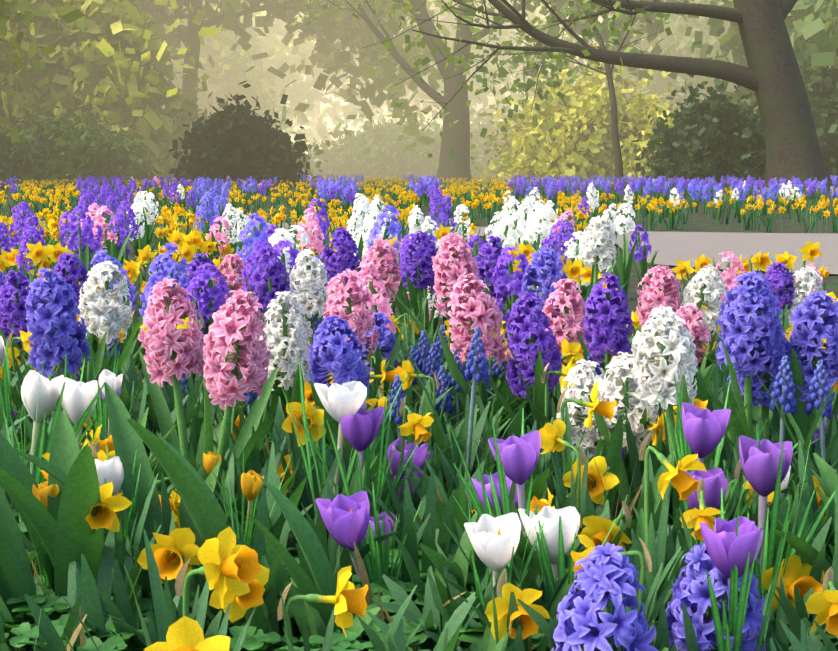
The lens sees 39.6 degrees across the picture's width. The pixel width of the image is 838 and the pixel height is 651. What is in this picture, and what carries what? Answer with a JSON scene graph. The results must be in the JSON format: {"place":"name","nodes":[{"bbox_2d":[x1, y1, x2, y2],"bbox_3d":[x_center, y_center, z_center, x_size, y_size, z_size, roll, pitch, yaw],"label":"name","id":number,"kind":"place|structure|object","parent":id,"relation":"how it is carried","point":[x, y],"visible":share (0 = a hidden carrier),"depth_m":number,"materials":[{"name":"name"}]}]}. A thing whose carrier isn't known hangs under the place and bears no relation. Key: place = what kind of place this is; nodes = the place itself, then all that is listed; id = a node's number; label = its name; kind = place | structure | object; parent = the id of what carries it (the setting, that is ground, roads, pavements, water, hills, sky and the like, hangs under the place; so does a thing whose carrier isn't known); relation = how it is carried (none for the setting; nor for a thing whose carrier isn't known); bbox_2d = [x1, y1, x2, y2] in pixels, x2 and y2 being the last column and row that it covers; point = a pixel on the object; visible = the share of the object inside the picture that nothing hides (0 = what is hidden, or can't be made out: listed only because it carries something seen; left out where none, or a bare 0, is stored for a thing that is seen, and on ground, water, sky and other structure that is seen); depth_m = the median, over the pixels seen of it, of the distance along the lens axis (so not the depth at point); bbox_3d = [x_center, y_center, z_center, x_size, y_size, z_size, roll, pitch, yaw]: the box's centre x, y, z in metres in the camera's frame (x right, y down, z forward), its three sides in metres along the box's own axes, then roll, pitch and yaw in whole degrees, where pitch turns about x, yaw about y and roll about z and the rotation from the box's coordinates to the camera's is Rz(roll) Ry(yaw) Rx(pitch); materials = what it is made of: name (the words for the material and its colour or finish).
{"place":"outdoors","nodes":[
{"label":"outdoors","id":0,"kind":"place"},
{"bbox_2d":[4,180,612,186],"bbox_3d":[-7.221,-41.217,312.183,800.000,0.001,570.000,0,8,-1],"label":"lawn","id":1,"kind":"structure","parent":0,"point":[384,183],"depth_m":35.59,"materials":[{"name":"green plant"}]},
{"bbox_2d":[0,127,36,183],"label":"green shrub","id":2,"kind":"object","parent":1,"relation":"on","point":[3,130],"visible":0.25,"depth_m":32.27,"materials":[{"name":"green plant"}]},
{"bbox_2d":[0,0,85,142],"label":"tree","id":3,"kind":"object","parent":1,"relation":"on","point":[67,14],"visible":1,"depth_m":28.37,"materials":[{"name":"green plant"}]},
{"bbox_2d":[0,97,167,185],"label":"green shrub","id":4,"kind":"object","parent":1,"relation":"on","point":[62,149],"visible":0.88,"depth_m":32.41,"materials":[{"name":"green plant"}]},
{"bbox_2d":[0,0,241,184],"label":"tree","id":5,"kind":"object","parent":1,"relation":"on","point":[107,57],"visible":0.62,"depth_m":35.37,"materials":[{"name":"green plant"}]},
{"bbox_2d":[74,0,329,158],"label":"tree","id":6,"kind":"object","parent":1,"relation":"on","point":[233,66],"visible":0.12,"depth_m":52.73,"materials":[{"name":"green plant"}]},
{"bbox_2d":[125,91,329,182],"bbox_3d":[-7.473,-6.278,39.199,8.840,3.462,6.051,0,8,-1],"label":"green shrub","id":7,"kind":"object","parent":1,"relation":"on","point":[204,113],"visible":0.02,"depth_m":39.41,"materials":[{"name":"green plant"}]},
{"bbox_2d":[168,80,320,187],"bbox_3d":[-4.533,-4.744,29.532,3.651,2.865,3.324,-4,9,-30],"label":"dark shrub","id":8,"kind":"object","parent":1,"relation":"on","point":[242,142],"visible":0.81,"depth_m":28.89,"materials":[{"name":"green plant"}]},
{"bbox_2d":[73,0,457,154],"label":"tree","id":9,"kind":"object","parent":1,"relation":"on","point":[350,31],"visible":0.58,"depth_m":41.99,"materials":[{"name":"green plant"}]},
{"bbox_2d":[206,0,357,171],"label":"tree","id":10,"kind":"object","parent":1,"relation":"on","point":[297,88],"visible":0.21,"depth_m":60.66,"materials":[{"name":"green plant"}]},
{"bbox_2d":[252,17,328,152],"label":"tree","id":11,"kind":"object","parent":1,"relation":"on","point":[295,121],"depth_m":72.84,"materials":[{"name":"green plant"}]},
{"bbox_2d":[263,11,366,143],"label":"tree row","id":12,"kind":"object","parent":1,"relation":"on","point":[330,124],"depth_m":98.10,"materials":[{"name":"green plant"}]},
{"bbox_2d":[252,1,382,161],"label":"tree","id":13,"kind":"object","parent":1,"relation":"on","point":[311,132],"visible":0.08,"depth_m":67.49,"materials":[{"name":"green plant"}]},
{"bbox_2d":[288,71,406,140],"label":"tree row","id":14,"kind":"object","parent":1,"relation":"on","point":[342,118],"depth_m":95.57,"materials":[{"name":"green plant"}]},
{"bbox_2d":[302,97,510,179],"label":"green shrub","id":15,"kind":"object","parent":1,"relation":"on","point":[384,157],"visible":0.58,"depth_m":50.38,"materials":[{"name":"green plant"}]},
{"bbox_2d":[269,0,567,130],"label":"tree","id":16,"kind":"object","parent":1,"relation":"on","point":[506,34],"visible":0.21,"depth_m":61.82,"materials":[{"name":"green plant"}]},
{"bbox_2d":[0,173,837,389],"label":"flower bed plants","id":17,"kind":"object","parent":1,"relation":"on","point":[365,220],"visible":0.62,"depth_m":6.57,"materials":[{"name":"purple plant"}]},
{"bbox_2d":[285,0,646,183],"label":"tree","id":18,"kind":"object","parent":1,"relation":"on","point":[457,141],"visible":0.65,"depth_m":37.05,"materials":[{"name":"brown plant"}]},
{"bbox_2d":[338,3,594,137],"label":"tree","id":19,"kind":"object","parent":1,"relation":"on","point":[440,121],"visible":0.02,"depth_m":81.29,"materials":[{"name":"green plant"}]},
{"bbox_2d":[420,96,532,176],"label":"shrub","id":20,"kind":"object","parent":1,"relation":"on","point":[476,126],"visible":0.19,"depth_m":53.42,"materials":[{"name":"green plant"}]},
{"bbox_2d":[470,36,679,184],"bbox_3d":[5.524,-6.671,36.510,7.825,4.829,5.866,0,8,-1],"label":"forsythia shrub","id":21,"kind":"object","parent":1,"relation":"on","point":[577,141],"visible":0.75,"depth_m":35.47,"materials":[{"name":"yellow plant"}]},
{"bbox_2d":[444,0,705,179],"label":"tree sapling","id":22,"kind":"object","parent":1,"relation":"on","point":[550,82],"visible":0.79,"depth_m":30.10,"materials":[{"name":"green plant"}]},
{"bbox_2d":[540,2,643,85],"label":"tree row","id":23,"kind":"object","parent":1,"relation":"on","point":[600,19],"visible":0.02,"depth_m":89.83,"materials":[{"name":"green plant"}]},
{"bbox_2d":[480,0,735,124],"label":"tree","id":24,"kind":"object","parent":1,"relation":"on","point":[659,81],"visible":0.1,"depth_m":54.32,"materials":[{"name":"green plant"}]},
{"bbox_2d":[451,0,837,125],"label":"tree","id":25,"kind":"object","parent":1,"relation":"on","point":[812,28],"visible":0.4,"depth_m":37.22,"materials":[{"name":"green plant"}]},
{"bbox_2d":[608,0,830,98],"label":"tree","id":26,"kind":"object","parent":1,"relation":"on","point":[729,55],"depth_m":54.10,"materials":[{"name":"green plant"}]},
{"bbox_2d":[723,41,837,183],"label":"shrub","id":27,"kind":"object","parent":1,"relation":"on","point":[822,92],"visible":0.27,"depth_m":31.59,"materials":[{"name":"green plant"}]},
{"bbox_2d":[0,187,837,650],"bbox_3d":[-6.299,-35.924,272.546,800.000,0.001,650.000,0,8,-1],"label":"ground","id":28,"kind":"structure","parent":0,"point":[698,221],"depth_m":9.46,"materials":[{"name":"soil"}]},
{"bbox_2d":[0,203,837,650],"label":"flower bed plants","id":29,"kind":"object","parent":28,"relation":"on","point":[512,465],"visible":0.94,"depth_m":1.27,"materials":[{"name":"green plant"}]},
{"bbox_2d":[335,0,832,190],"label":"tree","id":30,"kind":"object","parent":28,"relation":"on","point":[771,77],"visible":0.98,"depth_m":24.36,"materials":[{"name":"brown plant"}]},
{"bbox_2d":[628,74,765,188],"bbox_3d":[7.296,-4.711,28.766,4.153,3.011,3.498,0,8,-1],"label":"dark shrub","id":31,"kind":"object","parent":28,"relation":"on","point":[718,136],"visible":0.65,"depth_m":28.02,"materials":[{"name":"green plant"}]},
{"bbox_2d":[8,221,837,273],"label":"gravel path","id":32,"kind":"structure","parent":0,"point":[671,248],"depth_m":6.70,"materials":[{"name":"grey gravel"}]}
]}

